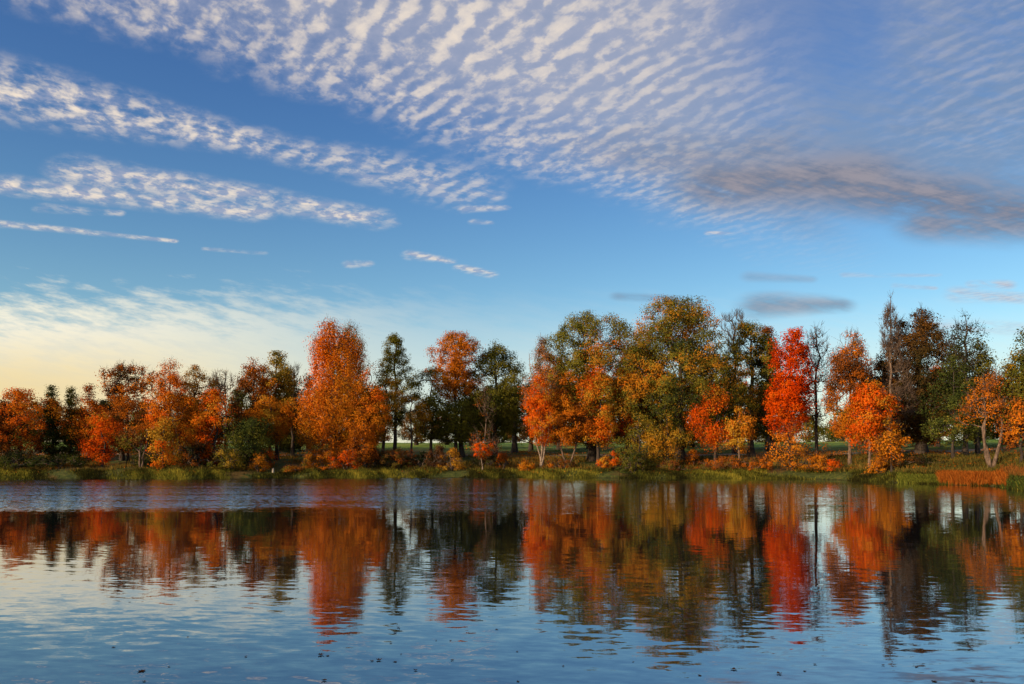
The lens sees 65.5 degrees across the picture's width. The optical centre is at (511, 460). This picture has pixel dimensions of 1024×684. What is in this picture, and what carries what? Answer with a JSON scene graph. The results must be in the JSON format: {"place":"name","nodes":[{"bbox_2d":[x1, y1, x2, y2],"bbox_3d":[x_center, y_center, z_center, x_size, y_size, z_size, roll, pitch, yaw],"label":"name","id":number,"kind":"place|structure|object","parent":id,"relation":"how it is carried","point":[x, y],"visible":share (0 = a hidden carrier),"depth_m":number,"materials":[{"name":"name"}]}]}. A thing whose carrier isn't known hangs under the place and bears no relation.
{"place":"outdoors","nodes":[
{"label":"outdoors","id":0,"kind":"place"},
{"bbox_2d":[0,446,1017,456],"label":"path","id":1,"kind":"structure","parent":0,"point":[691,454],"depth_m":94.14,"materials":[{"name":"grey"}]},
{"bbox_2d":[0,477,1023,683],"bbox_3d":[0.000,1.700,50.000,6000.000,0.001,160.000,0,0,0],"label":"water","id":2,"kind":"structure","parent":0,"point":[610,580],"depth_m":11.20,"materials":[{"name":"blue liquid"}]},
{"bbox_2d":[0,0,1023,442],"label":"sky","id":3,"kind":"structure","parent":0,"point":[203,183],"materials":[{"name":"blue"}]},
{"bbox_2d":[0,439,1023,486],"bbox_3d":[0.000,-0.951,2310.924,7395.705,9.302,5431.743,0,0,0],"label":"ground","id":4,"kind":"structure","parent":0,"point":[280,464],"depth_m":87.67,"materials":[{"name":"green plant"}]},
{"bbox_2d":[0,405,25,455],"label":"maple tree","id":5,"kind":"object","parent":4,"relation":"on","point":[6,439],"visible":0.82,"depth_m":79.13,"materials":[{"name":"orange plant"}]},
{"bbox_2d":[0,448,57,469],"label":"bush","id":6,"kind":"object","parent":4,"relation":"on","point":[8,461],"visible":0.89,"depth_m":76.43,"materials":[{"name":"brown plant"}]},
{"bbox_2d":[0,386,70,459],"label":"maple tree","id":7,"kind":"object","parent":4,"relation":"on","point":[19,402],"visible":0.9,"depth_m":80.79,"materials":[{"name":"orange plant"}]},
{"bbox_2d":[35,384,69,458],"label":"spruce tree","id":8,"kind":"object","parent":4,"relation":"on","point":[52,440],"visible":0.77,"depth_m":83.09,"materials":[{"name":"green plant"}]},
{"bbox_2d":[20,452,87,468],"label":"bush","id":9,"kind":"object","parent":4,"relation":"on","point":[74,462],"visible":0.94,"depth_m":77.15,"materials":[{"name":"brown plant"}]},
{"bbox_2d":[57,385,84,457],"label":"spruce tree","id":10,"kind":"object","parent":4,"relation":"on","point":[72,404],"visible":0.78,"depth_m":84.17,"materials":[{"name":"green plant"}]},
{"bbox_2d":[58,383,108,460],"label":"maple tree","id":11,"kind":"object","parent":4,"relation":"on","point":[92,404],"visible":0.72,"depth_m":83.86,"materials":[{"name":"orange plant"}]},
{"bbox_2d":[78,410,126,466],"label":"maple tree","id":12,"kind":"object","parent":4,"relation":"on","point":[103,422],"visible":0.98,"depth_m":79.86,"materials":[{"name":"orange plant"}]},
{"bbox_2d":[94,361,156,460],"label":"linden tree","id":13,"kind":"object","parent":4,"relation":"on","point":[114,390],"visible":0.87,"depth_m":84.10,"materials":[{"name":"brown plant"}]},
{"bbox_2d":[102,396,157,462],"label":"maple tree","id":14,"kind":"object","parent":4,"relation":"on","point":[122,408],"visible":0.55,"depth_m":81.54,"materials":[{"name":"orange plant"}]},
{"bbox_2d":[113,422,157,466],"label":"birch tree","id":15,"kind":"object","parent":4,"relation":"on","point":[141,432],"visible":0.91,"depth_m":76.78,"materials":[{"name":"orange plant"}]},
{"bbox_2d":[132,445,171,467],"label":"bush","id":16,"kind":"object","parent":4,"relation":"on","point":[146,462],"visible":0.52,"depth_m":78.11,"materials":[{"name":"brown plant"}]},
{"bbox_2d":[144,414,185,468],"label":"maple tree","id":17,"kind":"object","parent":4,"relation":"on","point":[161,446],"visible":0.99,"depth_m":76.47,"materials":[{"name":"orange plant"}]},
{"bbox_2d":[139,356,197,451],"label":"birch tree","id":18,"kind":"object","parent":4,"relation":"on","point":[164,395],"visible":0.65,"depth_m":79.42,"materials":[{"name":"orange plant"}]},
{"bbox_2d":[169,396,217,463],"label":"aspen tree","id":19,"kind":"object","parent":4,"relation":"on","point":[188,431],"visible":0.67,"depth_m":78.83,"materials":[{"name":"orange plant"}]},
{"bbox_2d":[179,364,219,459],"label":"birch tree","id":20,"kind":"object","parent":4,"relation":"on","point":[198,375],"visible":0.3,"depth_m":82.63,"materials":[{"name":"orange plant"}]},
{"bbox_2d":[178,440,221,467],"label":"bush","id":21,"kind":"object","parent":4,"relation":"on","point":[189,459],"visible":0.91,"depth_m":77.74,"materials":[{"name":"brown plant"}]},
{"bbox_2d":[188,387,237,465],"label":"maple tree","id":22,"kind":"object","parent":4,"relation":"on","point":[213,399],"visible":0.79,"depth_m":79.27,"materials":[{"name":"orange plant"}]},
{"bbox_2d":[207,447,246,469],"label":"bush","id":23,"kind":"object","parent":4,"relation":"on","point":[239,459],"visible":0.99,"depth_m":76.95,"materials":[{"name":"yellow plant"}]},
{"bbox_2d":[203,369,251,452],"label":"ash tree","id":24,"kind":"object","parent":4,"relation":"on","point":[223,386],"visible":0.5,"depth_m":87.48,"materials":[{"name":"brown plant"}]},
{"bbox_2d":[218,388,259,448],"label":"shade tree","id":25,"kind":"object","parent":4,"relation":"on","point":[242,402],"visible":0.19,"depth_m":97.90,"materials":[{"name":"brown plant"}]},
{"bbox_2d":[224,356,277,459],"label":"maple tree","id":26,"kind":"object","parent":4,"relation":"on","point":[246,384],"visible":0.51,"depth_m":84.65,"materials":[{"name":"brown plant"}]},
{"bbox_2d":[221,415,285,467],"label":"willow tree","id":27,"kind":"object","parent":4,"relation":"on","point":[251,429],"visible":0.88,"depth_m":78.90,"materials":[{"name":"green plant"}]},
{"bbox_2d":[249,451,271,471],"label":"bush","id":28,"kind":"object","parent":4,"relation":"on","point":[264,464],"visible":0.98,"depth_m":77.84,"materials":[{"name":"brown plant"}]},
{"bbox_2d":[235,378,302,462],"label":"maple tree","id":29,"kind":"object","parent":4,"relation":"on","point":[266,409],"visible":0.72,"depth_m":83.45,"materials":[{"name":"orange plant"}]},
{"bbox_2d":[250,350,298,459],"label":"birch tree","id":30,"kind":"object","parent":4,"relation":"on","point":[286,385],"visible":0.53,"depth_m":87.42,"materials":[{"name":"green plant"}]},
{"bbox_2d":[278,380,306,454],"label":"spruce tree","id":31,"kind":"object","parent":4,"relation":"on","point":[287,443],"visible":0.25,"depth_m":93.11,"materials":[{"name":"green plant"}]},
{"bbox_2d":[288,362,301,457],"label":"ash tree","id":32,"kind":"object","parent":4,"relation":"on","point":[292,453],"visible":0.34,"depth_m":91.59,"materials":[{"name":"brown plant"}]},
{"bbox_2d":[289,373,329,451],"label":"shade tree","id":33,"kind":"object","parent":4,"relation":"on","point":[300,390],"visible":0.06,"depth_m":102.06,"materials":[{"name":"brown plant"}]},
{"bbox_2d":[312,449,338,469],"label":"bush","id":34,"kind":"object","parent":4,"relation":"on","point":[325,458],"visible":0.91,"depth_m":79.98,"materials":[{"name":"brown plant"}]},
{"bbox_2d":[291,313,378,463],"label":"birch tree","id":35,"kind":"object","parent":4,"relation":"on","point":[328,358],"visible":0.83,"depth_m":82.75,"materials":[{"name":"orange plant"}]},
{"bbox_2d":[328,449,361,469],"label":"bush","id":36,"kind":"object","parent":4,"relation":"on","point":[350,459],"visible":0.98,"depth_m":80.14,"materials":[{"name":"brown plant"}]},
{"bbox_2d":[337,319,373,451],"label":"birch tree","id":37,"kind":"object","parent":4,"relation":"on","point":[355,337],"visible":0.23,"depth_m":89.86,"materials":[{"name":"orange plant"}]},
{"bbox_2d":[336,365,393,467],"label":"maple tree","id":38,"kind":"object","parent":4,"relation":"on","point":[372,431],"visible":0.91,"depth_m":81.42,"materials":[{"name":"orange plant"}]},
{"bbox_2d":[360,447,387,467],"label":"bush","id":39,"kind":"object","parent":4,"relation":"on","point":[374,463],"visible":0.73,"depth_m":82.42,"materials":[{"name":"brown plant"}]},
{"bbox_2d":[358,359,407,457],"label":"linden tree","id":40,"kind":"object","parent":4,"relation":"on","point":[395,395],"visible":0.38,"depth_m":86.54,"materials":[{"name":"orange plant"}]},
{"bbox_2d":[376,332,414,454],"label":"spruce tree","id":41,"kind":"object","parent":4,"relation":"on","point":[393,359],"visible":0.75,"depth_m":94.84,"materials":[{"name":"green plant"}]},
{"bbox_2d":[374,447,416,468],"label":"bush","id":42,"kind":"object","parent":4,"relation":"on","point":[398,454],"visible":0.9,"depth_m":83.26,"materials":[{"name":"brown plant"}]},
{"bbox_2d":[390,393,435,454],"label":"cherry tree","id":43,"kind":"object","parent":4,"relation":"on","point":[419,407],"visible":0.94,"depth_m":90.73,"materials":[{"name":"brown plant"}]},
{"bbox_2d":[393,407,438,444],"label":"shade tree","id":44,"kind":"object","parent":4,"relation":"on","point":[417,440],"visible":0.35,"depth_m":137.82,"materials":[{"name":"green plant"}]},
{"bbox_2d":[405,451,434,466],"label":"bush","id":45,"kind":"object","parent":4,"relation":"on","point":[419,463],"visible":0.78,"depth_m":84.04,"materials":[{"name":"brown plant"}]},
{"bbox_2d":[399,365,460,453],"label":"oak tree","id":46,"kind":"object","parent":4,"relation":"on","point":[411,383],"visible":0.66,"depth_m":93.33,"materials":[{"name":"green plant"}]},
{"bbox_2d":[424,444,447,467],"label":"bush","id":47,"kind":"object","parent":4,"relation":"on","point":[440,448],"visible":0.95,"depth_m":82.89,"materials":[{"name":"brown plant"}]},
{"bbox_2d":[435,447,465,469],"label":"bush","id":48,"kind":"object","parent":4,"relation":"on","point":[455,456],"visible":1,"depth_m":82.09,"materials":[{"name":"brown plant"}]},
{"bbox_2d":[413,382,493,456],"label":"oak tree","id":49,"kind":"object","parent":4,"relation":"on","point":[466,415],"visible":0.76,"depth_m":92.97,"materials":[{"name":"green plant"}]},
{"bbox_2d":[423,330,486,458],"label":"maple tree","id":50,"kind":"object","parent":4,"relation":"on","point":[457,372],"visible":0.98,"depth_m":92.31,"materials":[{"name":"orange plant"}]},
{"bbox_2d":[471,441,493,468],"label":"maple tree","id":51,"kind":"object","parent":4,"relation":"on","point":[482,448],"visible":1,"depth_m":81.37,"materials":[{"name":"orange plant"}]},
{"bbox_2d":[465,381,501,460],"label":"cherry tree","id":52,"kind":"object","parent":4,"relation":"on","point":[484,393],"visible":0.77,"depth_m":84.94,"materials":[{"name":"orange plant"}]},
{"bbox_2d":[471,454,510,466],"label":"bush","id":53,"kind":"object","parent":4,"relation":"on","point":[476,462],"visible":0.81,"depth_m":83.74,"materials":[{"name":"brown plant"}]},
{"bbox_2d":[463,384,520,445],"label":"shade tree","id":54,"kind":"object","parent":4,"relation":"on","point":[504,439],"visible":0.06,"depth_m":122.53,"materials":[{"name":"green plant"}]},
{"bbox_2d":[466,339,524,456],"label":"oak tree","id":55,"kind":"object","parent":4,"relation":"on","point":[503,418],"visible":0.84,"depth_m":94.84,"materials":[{"name":"green plant"}]},
{"bbox_2d":[0,467,1023,490],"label":"bank grass","id":56,"kind":"structure","parent":4,"relation":"on","point":[21,473],"depth_m":76.18,"materials":[{"name":"green plant"}]},
{"bbox_2d":[6,448,1021,474],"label":"fallen leaves","id":57,"kind":"object","parent":4,"relation":"on","point":[603,454],"visible":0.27,"depth_m":85.90,"materials":[{"name":"orange plant"}]},
{"bbox_2d":[490,369,537,452],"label":"oak tree","id":58,"kind":"object","parent":4,"relation":"on","point":[514,432],"visible":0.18,"depth_m":103.57,"materials":[{"name":"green plant"}]},
{"bbox_2d":[506,380,546,450],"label":"shade tree","id":59,"kind":"object","parent":4,"relation":"on","point":[523,438],"visible":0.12,"depth_m":113.45,"materials":[{"name":"green plant"}]},
{"bbox_2d":[521,371,557,467],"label":"maple tree","id":60,"kind":"object","parent":4,"relation":"on","point":[543,400],"visible":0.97,"depth_m":83.25,"materials":[{"name":"orange plant"}]},
{"bbox_2d":[520,334,569,465],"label":"aspen tree","id":61,"kind":"object","parent":4,"relation":"on","point":[539,350],"visible":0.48,"depth_m":85.69,"materials":[{"name":"orange plant"}]},
{"bbox_2d":[546,457,577,468],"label":"bush","id":62,"kind":"object","parent":4,"relation":"on","point":[564,462],"visible":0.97,"depth_m":83.26,"materials":[{"name":"brown plant"}]},
{"bbox_2d":[542,370,598,463],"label":"maple tree","id":63,"kind":"object","parent":4,"relation":"on","point":[564,430],"visible":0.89,"depth_m":84.23,"materials":[{"name":"orange plant"}]},
{"bbox_2d":[528,310,657,461],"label":"oak tree","id":64,"kind":"object","parent":4,"relation":"on","point":[582,362],"visible":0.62,"depth_m":87.21,"materials":[{"name":"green plant"}]},
{"bbox_2d":[575,365,618,464],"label":"maple tree","id":65,"kind":"object","parent":4,"relation":"on","point":[603,380],"visible":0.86,"depth_m":84.31,"materials":[{"name":"orange plant"}]},
{"bbox_2d":[615,447,648,472],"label":"bush","id":66,"kind":"object","parent":4,"relation":"on","point":[633,454],"visible":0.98,"depth_m":79.39,"materials":[{"name":"green plant"}]},
{"bbox_2d":[607,411,665,468],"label":"linden tree","id":67,"kind":"object","parent":4,"relation":"on","point":[635,441],"visible":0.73,"depth_m":81.56,"materials":[{"name":"green plant"}]},
{"bbox_2d":[611,340,666,450],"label":"maple tree","id":68,"kind":"object","parent":4,"relation":"on","point":[635,380],"visible":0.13,"depth_m":90.36,"materials":[{"name":"orange plant"}]},
{"bbox_2d":[640,410,692,463],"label":"cherry tree","id":69,"kind":"object","parent":4,"relation":"on","point":[671,441],"visible":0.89,"depth_m":81.79,"materials":[{"name":"yellow plant"}]},
{"bbox_2d":[656,457,699,470],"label":"bush","id":70,"kind":"object","parent":4,"relation":"on","point":[667,465],"visible":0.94,"depth_m":79.48,"materials":[{"name":"brown plant"}]},
{"bbox_2d":[610,294,749,460],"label":"oak tree","id":71,"kind":"object","parent":4,"relation":"on","point":[688,356],"visible":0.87,"depth_m":84.98,"materials":[{"name":"yellow plant"}]},
{"bbox_2d":[684,445,700,465],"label":"bush","id":72,"kind":"object","parent":4,"relation":"on","point":[693,456],"visible":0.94,"depth_m":83.24,"materials":[{"name":"brown plant"}]},
{"bbox_2d":[682,382,746,461],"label":"maple tree","id":73,"kind":"object","parent":4,"relation":"on","point":[714,438],"visible":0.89,"depth_m":81.75,"materials":[{"name":"orange plant"}]},
{"bbox_2d":[697,454,745,469],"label":"bush","id":74,"kind":"object","parent":4,"relation":"on","point":[720,463],"visible":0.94,"depth_m":77.90,"materials":[{"name":"brown plant"}]},
{"bbox_2d":[720,309,745,453],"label":"ash tree","id":75,"kind":"object","parent":4,"relation":"on","point":[733,325],"visible":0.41,"depth_m":96.78,"materials":[{"name":"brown plant"}]},
{"bbox_2d":[722,406,756,460],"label":"linden tree","id":76,"kind":"object","parent":4,"relation":"on","point":[745,430],"visible":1,"depth_m":80.43,"materials":[{"name":"orange plant"}]},
{"bbox_2d":[710,369,774,446],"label":"shade tree","id":77,"kind":"object","parent":4,"relation":"on","point":[746,382],"visible":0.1,"depth_m":107.82,"materials":[{"name":"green plant"}]},
{"bbox_2d":[716,320,789,456],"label":"oak tree","id":78,"kind":"object","parent":4,"relation":"on","point":[746,329],"visible":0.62,"depth_m":89.82,"materials":[{"name":"green plant"}]},
{"bbox_2d":[732,453,773,470],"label":"bush","id":79,"kind":"object","parent":4,"relation":"on","point":[753,462],"visible":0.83,"depth_m":77.55,"materials":[{"name":"brown plant"}]},
{"bbox_2d":[748,326,785,454],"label":"maple tree","id":80,"kind":"object","parent":4,"relation":"on","point":[766,330],"visible":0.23,"depth_m":93.53,"materials":[{"name":"green plant"}]},
{"bbox_2d":[754,378,805,448],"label":"shade tree","id":81,"kind":"object","parent":4,"relation":"on","point":[771,439],"visible":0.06,"depth_m":110.07,"materials":[{"name":"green plant"}]},
{"bbox_2d":[762,326,818,462],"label":"maple tree","id":82,"kind":"object","parent":4,"relation":"on","point":[793,387],"visible":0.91,"depth_m":78.23,"materials":[{"name":"red plant"}]},
{"bbox_2d":[759,419,830,470],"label":"bush","id":83,"kind":"object","parent":4,"relation":"on","point":[787,444],"visible":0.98,"depth_m":75.22,"materials":[{"name":"orange plant"}]},
{"bbox_2d":[796,414,830,441],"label":"distant tree","id":84,"kind":"object","parent":4,"relation":"on","point":[820,430],"visible":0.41,"depth_m":190.94,"materials":[{"name":"green plant"}]},
{"bbox_2d":[800,449,830,471],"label":"bush","id":85,"kind":"object","parent":4,"relation":"on","point":[816,462],"visible":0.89,"depth_m":73.90,"materials":[{"name":"brown plant"}]},
{"bbox_2d":[800,320,839,458],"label":"ash tree","id":86,"kind":"object","parent":4,"relation":"on","point":[817,414],"visible":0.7,"depth_m":80.86,"materials":[{"name":"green plant"}]},
{"bbox_2d":[822,405,854,441],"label":"distant tree","id":87,"kind":"object","parent":4,"relation":"on","point":[833,438],"visible":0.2,"depth_m":181.19,"materials":[{"name":"green plant"}]},
{"bbox_2d":[820,326,877,464],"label":"maple tree","id":88,"kind":"object","parent":4,"relation":"on","point":[844,361],"visible":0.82,"depth_m":74.31,"materials":[{"name":"orange plant"}]},
{"bbox_2d":[840,378,905,466],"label":"maple tree","id":89,"kind":"object","parent":4,"relation":"on","point":[872,395],"visible":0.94,"depth_m":69.04,"materials":[{"name":"orange plant"}]},
{"bbox_2d":[864,455,886,473],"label":"bush","id":90,"kind":"object","parent":4,"relation":"on","point":[875,467],"visible":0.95,"depth_m":66.48,"materials":[{"name":"brown plant"}]},
{"bbox_2d":[866,428,913,471],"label":"cherry tree","id":91,"kind":"object","parent":4,"relation":"on","point":[888,445],"visible":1,"depth_m":65.78,"materials":[{"name":"orange plant"}]},
{"bbox_2d":[861,293,920,457],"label":"larch tree","id":92,"kind":"object","parent":4,"relation":"on","point":[906,388],"visible":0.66,"depth_m":74.70,"materials":[{"name":"beige plant"}]},
{"bbox_2d":[874,451,914,468],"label":"bush","id":93,"kind":"object","parent":4,"relation":"on","point":[892,461],"visible":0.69,"depth_m":65.90,"materials":[{"name":"brown plant"}]},
{"bbox_2d":[865,345,931,453],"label":"oak tree","id":94,"kind":"object","parent":4,"relation":"on","point":[902,433],"visible":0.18,"depth_m":76.71,"materials":[{"name":"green plant"}]},
{"bbox_2d":[895,472,938,483],"bbox_3d":[30.154,1.323,59.587,2.137,0.931,5.916,0,0,-14],"label":"sedge","id":95,"kind":"object","parent":4,"relation":"on","point":[901,477],"visible":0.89,"depth_m":58.86,"materials":[{"name":"green plant"}]},
{"bbox_2d":[869,305,968,453],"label":"oak tree","id":96,"kind":"object","parent":4,"relation":"on","point":[920,335],"visible":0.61,"depth_m":75.39,"materials":[{"name":"brown plant"}]},
{"bbox_2d":[902,453,948,465],"bbox_3d":[33.602,-0.018,64.831,3.586,1.508,3.445,0,0,11],"label":"bush","id":97,"kind":"object","parent":4,"relation":"on","point":[925,461],"visible":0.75,"depth_m":64.03,"materials":[{"name":"brown plant"}]},
{"bbox_2d":[913,355,995,458],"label":"linden tree","id":98,"kind":"object","parent":4,"relation":"on","point":[949,387],"visible":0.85,"depth_m":66.77,"materials":[{"name":"green plant"}]},
{"bbox_2d":[942,308,1000,455],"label":"aspen tree","id":99,"kind":"object","parent":4,"relation":"on","point":[965,449],"visible":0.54,"depth_m":70.28,"materials":[{"name":"brown plant"}]},
{"bbox_2d":[935,468,1009,485],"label":"reeds","id":100,"kind":"object","parent":4,"relation":"on","point":[980,477],"visible":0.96,"depth_m":54.47,"materials":[{"name":"orange plant"}]},
{"bbox_2d":[946,338,1004,453],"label":"linden tree","id":101,"kind":"object","parent":4,"relation":"on","point":[989,361],"visible":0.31,"depth_m":71.40,"materials":[{"name":"green plant"}]},
{"bbox_2d":[950,365,1023,466],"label":"maple tree","id":102,"kind":"object","parent":4,"relation":"on","point":[991,412],"visible":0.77,"depth_m":58.99,"materials":[{"name":"orange plant"}]},
{"bbox_2d":[972,364,1023,445],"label":"shade tree","id":103,"kind":"object","parent":4,"relation":"on","point":[993,436],"visible":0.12,"depth_m":86.62,"materials":[{"name":"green plant"}]},
{"bbox_2d":[990,326,1023,428],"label":"oak tree","id":104,"kind":"object","parent":4,"relation":"on","point":[1011,366],"visible":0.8,"depth_m":57.73,"materials":[{"name":"green plant"}]},
{"bbox_2d":[994,397,1023,462],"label":"maple tree","id":105,"kind":"object","parent":4,"relation":"on","point":[1019,405],"visible":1,"depth_m":54.10,"materials":[{"name":"orange plant"}]},
{"bbox_2d":[999,464,1023,475],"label":"reeds","id":106,"kind":"object","parent":4,"relation":"on","point":[1009,468],"visible":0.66,"depth_m":50.88,"materials":[{"name":"brown plant"}]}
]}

